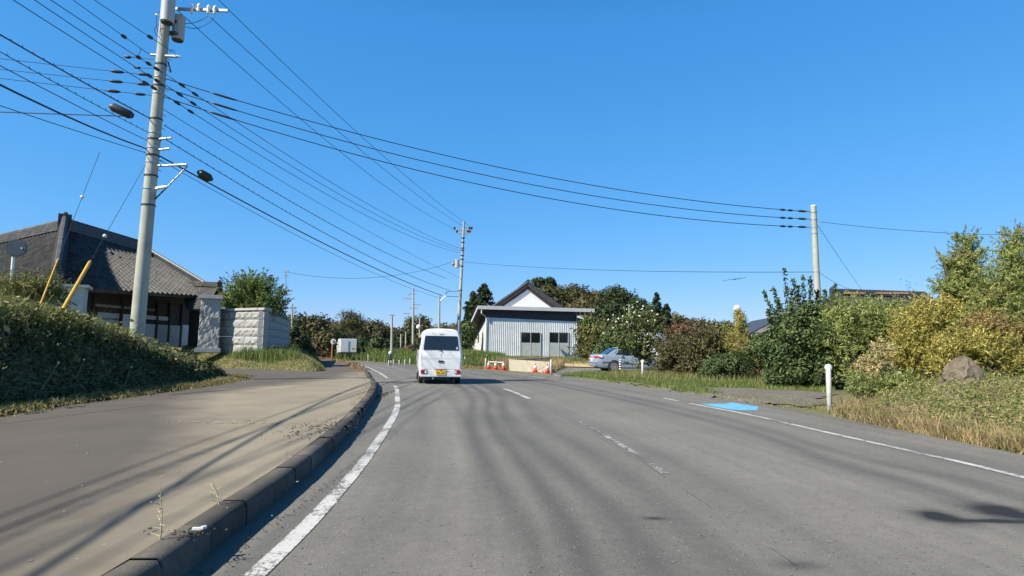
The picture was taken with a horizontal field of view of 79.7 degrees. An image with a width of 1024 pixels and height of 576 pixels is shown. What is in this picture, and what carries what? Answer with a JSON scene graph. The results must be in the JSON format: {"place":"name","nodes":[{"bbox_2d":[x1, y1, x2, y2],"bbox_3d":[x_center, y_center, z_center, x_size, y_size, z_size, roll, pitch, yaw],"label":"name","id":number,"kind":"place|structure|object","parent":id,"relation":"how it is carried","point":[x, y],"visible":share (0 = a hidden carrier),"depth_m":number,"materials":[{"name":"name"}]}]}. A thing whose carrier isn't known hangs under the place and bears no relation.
{"place":"outdoors","nodes":[
{"label":"outdoors","id":0,"kind":"place"},
{"bbox_2d":[0,359,370,575],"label":"sidewalk","id":1,"kind":"structure","parent":0,"point":[49,461],"depth_m":5.80,"materials":[{"name":"grey concrete"}]},
{"bbox_2d":[318,357,364,371],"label":"kerb grass","id":2,"kind":"structure","parent":1,"relation":"on","point":[354,367],"depth_m":33.30,"materials":[{"name":"plant"}]},
{"bbox_2d":[357,347,504,365],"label":"embankment grass","id":3,"kind":"structure","parent":0,"point":[408,354],"depth_m":44.86,"materials":[{"name":"green plant"}]},
{"bbox_2d":[0,323,1023,575],"bbox_3d":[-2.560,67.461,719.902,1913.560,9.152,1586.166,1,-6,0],"label":"ground","id":4,"kind":"structure","parent":0,"point":[296,363],"depth_m":12.96,"materials":[{"name":"green plant"}]},
{"bbox_2d":[5,239,27,279],"bbox_3d":[-12.573,-0.219,15.480,0.407,2.049,0.262,1,-6,0],"label":"road sign","id":5,"kind":"object","parent":4,"relation":"on","point":[16,247],"visible":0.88,"depth_m":15.54,"materials":[{"name":"grey metal"}]},
{"bbox_2d":[0,265,75,308],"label":"bush","id":6,"kind":"object","parent":4,"relation":"on","point":[32,285],"visible":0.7,"depth_m":15.06,"materials":[{"name":"green plant"}]},
{"bbox_2d":[0,285,141,354],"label":"grass tufts","id":7,"kind":"object","parent":4,"relation":"on","point":[50,320],"visible":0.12,"depth_m":12.39,"materials":[{"name":"green plant"}]},
{"bbox_2d":[0,281,149,356],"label":"stray shoots","id":8,"kind":"object","parent":4,"relation":"on","point":[56,322],"visible":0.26,"depth_m":12.29,"materials":[{"name":"green plant"}]},
{"bbox_2d":[0,293,199,360],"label":"bank top weeds","id":9,"kind":"object","parent":4,"relation":"on","point":[18,303],"visible":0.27,"depth_m":12.61,"materials":[{"name":"green plant"}]},
{"bbox_2d":[0,297,207,383],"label":"broad weeds","id":10,"kind":"object","parent":4,"relation":"on","point":[76,357],"visible":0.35,"depth_m":13.21,"materials":[{"name":"green plant"}]},
{"bbox_2d":[0,212,211,347],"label":"farmhouse","id":11,"kind":"object","parent":4,"relation":"on","point":[105,286],"visible":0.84,"depth_m":31.63,"materials":[{"name":"tile"}]},
{"bbox_2d":[157,325,167,346],"bbox_3d":[-19.551,2.985,34.146,0.050,1.875,0.930,0,-6,9],"label":"sliding door","id":12,"kind":"structure","parent":11,"relation":"in","point":[162,333],"depth_m":34.24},
{"bbox_2d":[169,325,180,345],"bbox_3d":[-19.401,3.083,35.126,0.050,1.875,0.974,0,-6,9],"label":"sliding door","id":13,"kind":"structure","parent":11,"relation":"in","point":[174,339],"depth_m":35.19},
{"bbox_2d":[184,280,225,347],"bbox_3d":[-17.392,1.677,34.931,2.517,4.249,7.070,5,-7,-36],"label":"entrance porch","id":14,"kind":"object","parent":11,"relation":"attached to","point":[193,306],"visible":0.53,"depth_m":33.43,"materials":[{"name":"tile"}]},
{"bbox_2d":[0,306,248,416],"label":"bank weeds","id":15,"kind":"object","parent":4,"relation":"on","point":[168,357],"visible":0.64,"depth_m":12.26,"materials":[{"name":"green plant"}]},
{"bbox_2d":[0,372,256,418],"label":"verge grass","id":16,"kind":"structure","parent":4,"relation":"on","point":[149,387],"depth_m":11.98,"materials":[{"name":"green plant"}]},
{"bbox_2d":[129,0,228,345],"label":"utility pole","id":17,"kind":"object","parent":4,"relation":"on","point":[169,16],"visible":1,"depth_m":17.95,"materials":[{"name":"concrete"}]},
{"bbox_2d":[0,84,146,148],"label":"power line","id":18,"kind":"object","parent":17,"relation":"attached to","point":[17,93],"visible":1,"depth_m":13.19,"materials":[{"name":"black rubber"}]},
{"bbox_2d":[0,34,148,117],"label":"power line","id":19,"kind":"object","parent":17,"relation":"attached to","point":[70,74],"visible":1,"depth_m":14.34,"materials":[{"name":"black rubber"}]},
{"bbox_2d":[109,103,133,118],"bbox_3d":[-10.851,-4.920,17.049,0.611,0.345,0.239,4,-6,-30],"label":"cable closure","id":20,"kind":"object","parent":19,"relation":"hanging from","point":[121,110],"visible":1,"depth_m":16.98,"materials":[{"name":"black plastic"}]},
{"bbox_2d":[61,164,145,310],"bbox_3d":[-9.759,-1.622,15.007,0.088,4.673,5.977,3,-6,-19],"label":"guy wire","id":21,"kind":"object","parent":17,"relation":"attached to","point":[74,289],"visible":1,"depth_m":12.86,"materials":[{"name":"yellow plastic"}]},
{"bbox_2d":[146,149,441,295],"bbox_3d":[-8.180,-1.751,33.618,0.043,1.602,31.836,0,-6,9],"label":"power line","id":22,"kind":"object","parent":17,"relation":"attached to","point":[281,221],"visible":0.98,"depth_m":24.77,"materials":[{"name":"black rubber"}]},
{"bbox_2d":[164,124,444,277],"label":"power line","id":23,"kind":"object","parent":17,"relation":"attached to","point":[282,196],"visible":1,"depth_m":24.08,"materials":[{"name":"black rubber"}]},
{"bbox_2d":[162,137,450,290],"bbox_3d":[-7.666,-2.100,34.155,0.022,1.532,32.845,0,-6,9],"label":"power line","id":24,"kind":"object","parent":17,"relation":"attached to","point":[284,210],"visible":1,"depth_m":24.19,"materials":[{"name":"black rubber"}]},
{"bbox_2d":[165,95,459,252],"bbox_3d":[-7.345,-4.088,34.353,0.090,0.913,32.990,0,-6,11],"label":"power line","id":25,"kind":"object","parent":17,"relation":"attached to","point":[188,110],"visible":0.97,"depth_m":23.00,"materials":[{"name":"black plastic"}]},
{"bbox_2d":[166,85,459,250],"bbox_3d":[-7.308,-4.327,34.377,0.090,0.785,32.980,0,-6,11],"label":"power line","id":26,"kind":"object","parent":17,"relation":"attached to","point":[181,95],"visible":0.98,"depth_m":23.16,"materials":[{"name":"black plastic"}]},
{"bbox_2d":[168,76,460,248],"bbox_3d":[-7.281,-4.572,34.401,0.090,0.650,32.972,0,-6,11],"label":"power line","id":27,"kind":"object","parent":17,"relation":"attached to","point":[193,93],"visible":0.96,"depth_m":22.91,"materials":[{"name":"black plastic"}]},
{"bbox_2d":[164,97,806,227],"bbox_3d":[0.755,-4.000,21.294,23.135,2.411,0.090,3,-6,-16],"label":"power line","id":28,"kind":"object","parent":17,"relation":"attached to","point":[227,117],"visible":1,"depth_m":20.47,"materials":[{"name":"black plastic"}]},
{"bbox_2d":[166,88,806,219],"bbox_3d":[0.787,-4.301,21.323,23.102,2.334,0.090,3,-6,-16],"label":"power line","id":29,"kind":"object","parent":17,"relation":"attached to","point":[223,106],"visible":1,"depth_m":20.54,"materials":[{"name":"black plastic"}]},
{"bbox_2d":[166,78,809,211],"bbox_3d":[0.786,-4.607,21.354,23.131,2.311,0.090,3,-6,-16],"label":"power line","id":30,"kind":"object","parent":17,"relation":"attached to","point":[223,96],"visible":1,"depth_m":20.58,"materials":[{"name":"black plastic"}]},
{"bbox_2d":[194,294,223,352],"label":"gate pillar","id":31,"kind":"structure","parent":4,"relation":"on","point":[209,328],"depth_m":29.16,"materials":[{"name":"stone"}]},
{"bbox_2d":[103,364,376,575],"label":"kerb","id":32,"kind":"structure","parent":4,"relation":"on","point":[183,555],"depth_m":4.10,"materials":[{"name":"grey concrete"}]},
{"bbox_2d":[185,345,324,370],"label":"mound grass","id":33,"kind":"structure","parent":4,"relation":"on","point":[319,363],"depth_m":27.95,"materials":[{"name":"green plant"}]},
{"bbox_2d":[219,308,291,352],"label":"stone wall","id":34,"kind":"structure","parent":4,"relation":"on","point":[260,327],"depth_m":29.62,"materials":[{"name":"stone"}]},
{"bbox_2d":[217,266,296,320],"bbox_3d":[-13.171,1.134,31.134,4.248,4.471,3.235,1,-6,0],"label":"broadleaf tree","id":35,"kind":"object","parent":4,"relation":"on","point":[251,292],"visible":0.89,"depth_m":30.61,"materials":[{"name":"green plant"}]},
{"bbox_2d":[228,345,301,363],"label":"wall foot grass","id":36,"kind":"structure","parent":4,"relation":"on","point":[248,354],"depth_m":27.64,"materials":[{"name":"green plant"}]},
{"bbox_2d":[288,322,318,355],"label":"dark hedge","id":37,"kind":"object","parent":4,"relation":"on","point":[296,339],"visible":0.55,"depth_m":41.54,"materials":[{"name":"green plant"}]},
{"bbox_2d":[286,311,344,347],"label":"broadleaf tree","id":38,"kind":"object","parent":4,"relation":"on","point":[312,324],"visible":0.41,"depth_m":61.09,"materials":[{"name":"green plant"}]},
{"bbox_2d":[309,329,339,358],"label":"broadleaf tree","id":39,"kind":"object","parent":4,"relation":"on","point":[321,344],"visible":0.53,"depth_m":51.23,"materials":[{"name":"green plant"}]},
{"bbox_2d":[337,339,356,357],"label":"truck","id":40,"kind":"object","parent":4,"relation":"on","point":[348,346],"visible":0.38,"depth_m":55.33,"materials":[{"name":"paint"}]},
{"bbox_2d":[329,308,374,340],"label":"layered tree","id":41,"kind":"object","parent":4,"relation":"on","point":[349,324],"visible":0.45,"depth_m":71.17,"materials":[{"name":"green plant"}]},
{"bbox_2d":[324,345,399,361],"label":"roadside grass","id":42,"kind":"structure","parent":4,"relation":"on","point":[347,357],"depth_m":53.92,"materials":[{"name":"green plant"}]},
{"bbox_2d":[351,317,394,341],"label":"broadleaf tree","id":43,"kind":"object","parent":4,"relation":"on","point":[377,327],"visible":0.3,"depth_m":80.58,"materials":[{"name":"green plant"}]},
{"bbox_2d":[348,334,405,352],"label":"broadleaf tree","id":44,"kind":"object","parent":4,"relation":"on","point":[378,341],"visible":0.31,"depth_m":58.93,"materials":[{"name":"green plant"}]},
{"bbox_2d":[386,328,417,349],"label":"broadleaf tree","id":45,"kind":"object","parent":4,"relation":"on","point":[396,337],"visible":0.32,"depth_m":77.11,"materials":[{"name":"green plant"}]},
{"bbox_2d":[398,314,432,337],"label":"broadleaf tree","id":46,"kind":"object","parent":4,"relation":"on","point":[424,321],"visible":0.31,"depth_m":84.78,"materials":[{"name":"green plant"}]},
{"bbox_2d":[451,221,472,334],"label":"utility pole","id":47,"kind":"object","parent":4,"relation":"on","point":[456,262],"visible":0.99,"depth_m":50.29,"materials":[{"name":"concrete"}]},
{"bbox_2d":[455,291,476,330],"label":"tall conifer","id":48,"kind":"object","parent":4,"relation":"on","point":[468,307],"visible":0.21,"depth_m":69.62,"materials":[{"name":"green plant"}]},
{"bbox_2d":[460,319,478,349],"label":"broadleaf tree","id":49,"kind":"object","parent":4,"relation":"on","point":[467,335],"visible":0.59,"depth_m":56.43,"materials":[{"name":"green plant"}]},
{"bbox_2d":[461,283,494,330],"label":"tall conifer","id":50,"kind":"object","parent":4,"relation":"on","point":[483,298],"visible":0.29,"depth_m":65.86,"materials":[{"name":"green plant"}]},
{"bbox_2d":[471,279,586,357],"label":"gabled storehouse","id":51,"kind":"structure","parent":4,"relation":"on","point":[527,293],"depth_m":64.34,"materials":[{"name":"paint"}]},
{"bbox_2d":[509,357,549,372],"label":"wall","id":52,"kind":"structure","parent":4,"relation":"on","point":[524,364],"depth_m":32.87,"materials":[{"name":"concrete"}]},
{"bbox_2d":[491,356,567,372],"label":"dead grass","id":53,"kind":"structure","parent":4,"relation":"on","point":[557,364],"depth_m":36.55,"materials":[{"name":"beige plant"}]},
{"bbox_2d":[471,305,594,357],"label":"corrugated building","id":54,"kind":"structure","parent":4,"relation":"on","point":[525,331],"depth_m":55.61,"materials":[{"name":"metal"}]},
{"bbox_2d":[520,332,540,356],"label":"sliding door","id":55,"kind":"structure","parent":54,"relation":"in","point":[530,342],"depth_m":55.39,"materials":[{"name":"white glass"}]},
{"bbox_2d":[549,332,568,356],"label":"sliding door","id":56,"kind":"structure","parent":54,"relation":"in","point":[558,341],"depth_m":55.85,"materials":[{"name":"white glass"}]},
{"bbox_2d":[529,276,559,288],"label":"woodland tree","id":57,"kind":"object","parent":4,"relation":"on","point":[537,282],"visible":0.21,"depth_m":107.83,"materials":[{"name":"green plant"}]},
{"bbox_2d":[504,354,588,363],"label":"embankment grass","id":58,"kind":"structure","parent":4,"relation":"on","point":[573,359],"depth_m":44.83,"materials":[{"name":"green plant"}]},
{"bbox_2d":[539,285,570,306],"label":"woodland tree","id":59,"kind":"object","parent":4,"relation":"on","point":[557,296],"visible":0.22,"depth_m":98.81,"materials":[{"name":"green plant"}]},
{"bbox_2d":[556,283,603,303],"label":"woodland tree","id":60,"kind":"object","parent":4,"relation":"on","point":[572,290],"visible":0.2,"depth_m":102.79,"materials":[{"name":"green plant"}]},
{"bbox_2d":[564,293,604,308],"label":"woodland tree","id":61,"kind":"object","parent":4,"relation":"on","point":[588,301],"visible":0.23,"depth_m":93.05,"materials":[{"name":"green plant"}]},
{"bbox_2d":[566,310,618,360],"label":"shrub","id":62,"kind":"object","parent":4,"relation":"on","point":[587,338],"visible":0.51,"depth_m":46.46,"materials":[{"name":"green plant"}]},
{"bbox_2d":[552,368,636,376],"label":"parking lot","id":63,"kind":"structure","parent":4,"relation":"on","point":[562,370],"depth_m":35.38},
{"bbox_2d":[588,347,667,371],"bbox_3d":[6.751,4.067,34.703,4.639,1.472,2.020,2,-6,-7],"label":"silver car","id":64,"kind":"object","parent":63,"relation":"on","point":[608,359],"visible":0.57,"depth_m":33.79,"materials":[{"name":"paint"}]},
{"bbox_2d":[580,306,630,330],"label":"woodland tree","id":65,"kind":"object","parent":4,"relation":"on","point":[606,313],"visible":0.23,"depth_m":82.64,"materials":[{"name":"green plant"}]},
{"bbox_2d":[590,320,634,353],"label":"shrub","id":66,"kind":"object","parent":4,"relation":"on","point":[599,346],"visible":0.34,"depth_m":41.50,"materials":[{"name":"green plant"}]},
{"bbox_2d":[594,283,637,315],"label":"woodland tree","id":67,"kind":"object","parent":4,"relation":"on","point":[615,298],"visible":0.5,"depth_m":104.56,"materials":[{"name":"green plant"}]},
{"bbox_2d":[603,301,665,370],"bbox_3d":[6.226,2.643,30.802,3.277,4.013,2.527,1,-6,0],"label":"flowering shrub","id":68,"kind":"object","parent":4,"relation":"on","point":[644,351],"visible":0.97,"depth_m":30.70,"materials":[{"name":"green plant"}]},
{"bbox_2d":[616,295,653,329],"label":"woodland tree","id":69,"kind":"object","parent":4,"relation":"on","point":[640,303],"visible":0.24,"depth_m":97.19,"materials":[{"name":"green plant"}]},
{"bbox_2d":[647,292,662,332],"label":"tall conifer","id":70,"kind":"object","parent":4,"relation":"on","point":[655,302],"visible":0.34,"depth_m":62.03,"materials":[{"name":"green plant"}]},
{"bbox_2d":[659,303,674,331],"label":"tall conifer","id":71,"kind":"object","parent":4,"relation":"on","point":[666,316],"visible":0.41,"depth_m":59.84,"materials":[{"name":"green plant"}]},
{"bbox_2d":[648,328,701,374],"bbox_3d":[7.924,3.230,29.310,2.970,2.716,2.368,1,-6,0],"label":"shrub","id":72,"kind":"object","parent":4,"relation":"on","point":[669,354],"visible":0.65,"depth_m":29.03,"materials":[{"name":"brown plant"}]},
{"bbox_2d":[660,317,703,340],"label":"shrub","id":73,"kind":"object","parent":4,"relation":"on","point":[682,327],"visible":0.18,"depth_m":32.82,"materials":[{"name":"brown plant"}]},
{"bbox_2d":[608,367,785,383],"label":"weedy grass","id":74,"kind":"structure","parent":4,"relation":"on","point":[638,372],"depth_m":25.15,"materials":[{"name":"green plant"}]},
{"bbox_2d":[674,323,732,375],"bbox_3d":[8.767,3.031,27.880,2.788,2.854,2.728,6,-8,-44],"label":"shrub","id":75,"kind":"object","parent":4,"relation":"on","point":[706,344],"visible":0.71,"depth_m":27.48,"materials":[{"name":"green plant"}]},
{"bbox_2d":[676,312,756,341],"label":"wood","id":76,"kind":"object","parent":4,"relation":"on","point":[702,323],"visible":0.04,"depth_m":112.60,"materials":[{"name":"green plant"}]},
{"bbox_2d":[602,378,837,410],"bbox_3d":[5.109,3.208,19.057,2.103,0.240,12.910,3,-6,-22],"label":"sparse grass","id":77,"kind":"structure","parent":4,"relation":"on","point":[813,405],"depth_m":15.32,"materials":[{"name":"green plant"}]},
{"bbox_2d":[700,320,743,349],"bbox_3d":[10.471,3.129,30.843,2.372,3.191,2.322,1,-6,0],"label":"shrub","id":78,"kind":"object","parent":4,"relation":"on","point":[727,326],"visible":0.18,"depth_m":30.64,"materials":[{"name":"green plant"}]},
{"bbox_2d":[696,344,753,379],"bbox_3d":[8.800,3.218,25.203,2.414,1.865,1.990,1,-6,0],"label":"shrub","id":79,"kind":"object","parent":4,"relation":"on","point":[729,363],"visible":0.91,"depth_m":24.92,"materials":[{"name":"green plant"}]},
{"bbox_2d":[618,381,835,406],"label":"gravel lot","id":80,"kind":"structure","parent":4,"relation":"on","point":[809,396],"depth_m":17.18,"materials":[{"name":"grey gravel"}]},
{"bbox_2d":[719,308,763,377],"bbox_3d":[9.781,2.520,26.407,2.033,3.510,2.096,1,-6,0],"label":"golden conifer","id":81,"kind":"object","parent":4,"relation":"on","point":[739,320],"visible":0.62,"depth_m":26.34,"materials":[{"name":"yellow plant"}]},
{"bbox_2d":[741,331,779,379],"bbox_3d":[10.507,3.026,25.902,1.879,2.454,1.423,1,-6,0],"label":"tree","id":82,"kind":"object","parent":4,"relation":"on","point":[751,347],"visible":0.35,"depth_m":25.70,"materials":[{"name":"green plant"}]},
{"bbox_2d":[746,317,783,373],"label":"gabled shed","id":83,"kind":"structure","parent":4,"relation":"on","point":[760,325],"depth_m":33.95,"materials":[{"name":"metal"}]},
{"bbox_2d":[754,267,849,388],"bbox_3d":[10.254,1.528,21.458,3.593,4.648,2.569,0,-6,12],"label":"tall shrub","id":84,"kind":"object","parent":4,"relation":"on","point":[798,361],"visible":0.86,"depth_m":21.02,"materials":[{"name":"green plant"}]},
{"bbox_2d":[810,205,820,308],"bbox_3d":[12.020,0.379,24.097,0.359,7.387,0.280,1,-6,0],"label":"utility pole","id":85,"kind":"object","parent":4,"relation":"on","point":[815,255],"visible":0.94,"depth_m":24.20,"materials":[{"name":"concrete"}]},
{"bbox_2d":[824,364,832,411],"bbox_3d":[6.652,2.211,12.863,0.150,1.222,0.116,1,-6,0],"label":"marker post","id":86,"kind":"object","parent":4,"relation":"on","point":[828,368],"visible":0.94,"depth_m":12.84,"materials":[{"name":"plastic"}]},
{"bbox_2d":[807,290,905,387],"bbox_3d":[11.568,1.843,20.410,3.447,3.734,2.436,1,-6,0],"label":"feathery conifer","id":87,"kind":"object","parent":4,"relation":"on","point":[852,323],"visible":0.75,"depth_m":20.20,"materials":[{"name":"green plant"}]},
{"bbox_2d":[847,334,899,386],"bbox_3d":[8.951,2.061,15.045,1.113,1.925,1.018,4,-7,-32],"label":"dried shrub","id":88,"kind":"object","parent":4,"relation":"on","point":[881,351],"visible":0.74,"depth_m":15.01,"materials":[{"name":"beige plant"}]},
{"bbox_2d":[838,364,927,399],"bbox_3d":[8.750,2.396,14.434,2.032,1.277,1.263,1,-6,0],"label":"shrub","id":89,"kind":"object","parent":4,"relation":"on","point":[867,386],"visible":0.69,"depth_m":14.35,"materials":[{"name":"green plant"}]},
{"bbox_2d":[864,291,927,384],"bbox_3d":[13.356,1.937,21.352,2.671,3.805,2.220,-1,-6,19],"label":"feathery conifer","id":90,"kind":"object","parent":4,"relation":"on","point":[893,306],"visible":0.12,"depth_m":21.27,"materials":[{"name":"green plant"}]},
{"bbox_2d":[879,288,968,383],"bbox_3d":[11.929,1.636,17.412,3.216,3.312,2.387,1,-6,0],"label":"golden cypress","id":91,"kind":"object","parent":4,"relation":"on","point":[917,325],"visible":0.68,"depth_m":17.16,"materials":[{"name":"yellow plant"}]},
{"bbox_2d":[832,376,1023,452],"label":"fringe grass","id":92,"kind":"structure","parent":4,"relation":"on","point":[898,426],"depth_m":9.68,"materials":[{"name":"plant"}]},
{"bbox_2d":[851,352,1023,442],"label":"weed leaves","id":93,"kind":"object","parent":4,"relation":"on","point":[1012,388],"visible":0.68,"depth_m":11.41,"materials":[{"name":"green plant"}]},
{"bbox_2d":[919,223,999,325],"bbox_3d":[14.428,0.820,19.145,3.244,5.652,3.100,1,-6,0],"label":"tall cypress","id":94,"kind":"object","parent":4,"relation":"on","point":[959,268],"visible":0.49,"depth_m":18.97,"materials":[{"name":"green plant"}]},
{"bbox_2d":[935,355,989,401],"bbox_3d":[9.670,1.960,13.093,1.126,1.077,1.031,1,-6,0],"label":"boulder","id":95,"kind":"object","parent":4,"relation":"on","point":[964,367],"visible":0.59,"depth_m":12.94,"materials":[{"name":"beige stone"}]},
{"bbox_2d":[918,319,1023,379],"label":"broadleaf shrub","id":96,"kind":"object","parent":4,"relation":"on","point":[979,352],"visible":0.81,"depth_m":14.18,"materials":[{"name":"yellow plant"}]},
{"bbox_2d":[934,218,1023,347],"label":"tall cypress","id":97,"kind":"object","parent":4,"relation":"on","point":[1005,287],"visible":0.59,"depth_m":16.47,"materials":[{"name":"green plant"}]},
{"bbox_2d":[952,303,1023,366],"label":"autumn shrub","id":98,"kind":"object","parent":4,"relation":"on","point":[1005,324],"visible":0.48,"depth_m":14.79,"materials":[{"name":"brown plant"}]},
{"bbox_2d":[0,0,1023,336],"label":"sky","id":99,"kind":"structure","parent":0,"point":[901,115],"materials":[{"name":"blue"}]},
{"bbox_2d":[184,359,1023,575],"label":"road","id":100,"kind":"structure","parent":0,"point":[477,473],"depth_m":5.35,"materials":[{"name":"grey asphalt"}]},
{"bbox_2d":[243,386,399,575],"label":"edge line","id":101,"kind":"object","parent":100,"relation":"on","point":[268,562],"visible":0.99,"depth_m":4.61,"materials":[{"name":"paint"}]},
{"bbox_2d":[411,329,461,382],"bbox_3d":[-2.717,2.472,22.463,1.870,1.883,3.455,2,-6,-10],"label":"delivery van","id":102,"kind":"object","parent":100,"relation":"on","point":[439,353],"visible":1,"depth_m":20.86,"materials":[{"name":"paint"}]},
{"bbox_2d":[575,420,667,472],"bbox_3d":[1.378,2.115,8.578,0.142,0.001,4.679,1,-6,-5],"label":"line dash","id":103,"kind":"object","parent":100,"relation":"on","point":[649,462],"visible":1,"depth_m":7.65,"materials":[{"name":"paint"}]},
{"bbox_2d":[704,402,757,409],"bbox_3d":[5.080,2.716,14.096,1.119,0.001,1.888,2,-6,-12],"label":"blue road marking","id":104,"kind":"object","parent":100,"relation":"on","point":[734,406],"visible":1,"depth_m":14.01,"materials":[{"name":"paint"}]},
{"bbox_2d":[689,403,1023,477],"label":"edge line","id":105,"kind":"object","parent":100,"relation":"on","point":[1000,471],"visible":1,"depth_m":8.23,"materials":[{"name":"paint"}]},
{"bbox_2d":[557,370,836,393],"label":"verge grass","id":106,"kind":"structure","parent":0,"point":[692,385],"depth_m":21.63,"materials":[{"name":"green plant"}]},
{"bbox_2d":[822,287,927,373],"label":"dark roofed house","id":107,"kind":"structure","parent":0,"point":[899,294],"depth_m":39.99,"materials":[{"name":"tile"}]},
{"bbox_2d":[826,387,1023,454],"bbox_3d":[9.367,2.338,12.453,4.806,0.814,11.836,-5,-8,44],"label":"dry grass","id":108,"kind":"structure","parent":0,"point":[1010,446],"depth_m":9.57,"materials":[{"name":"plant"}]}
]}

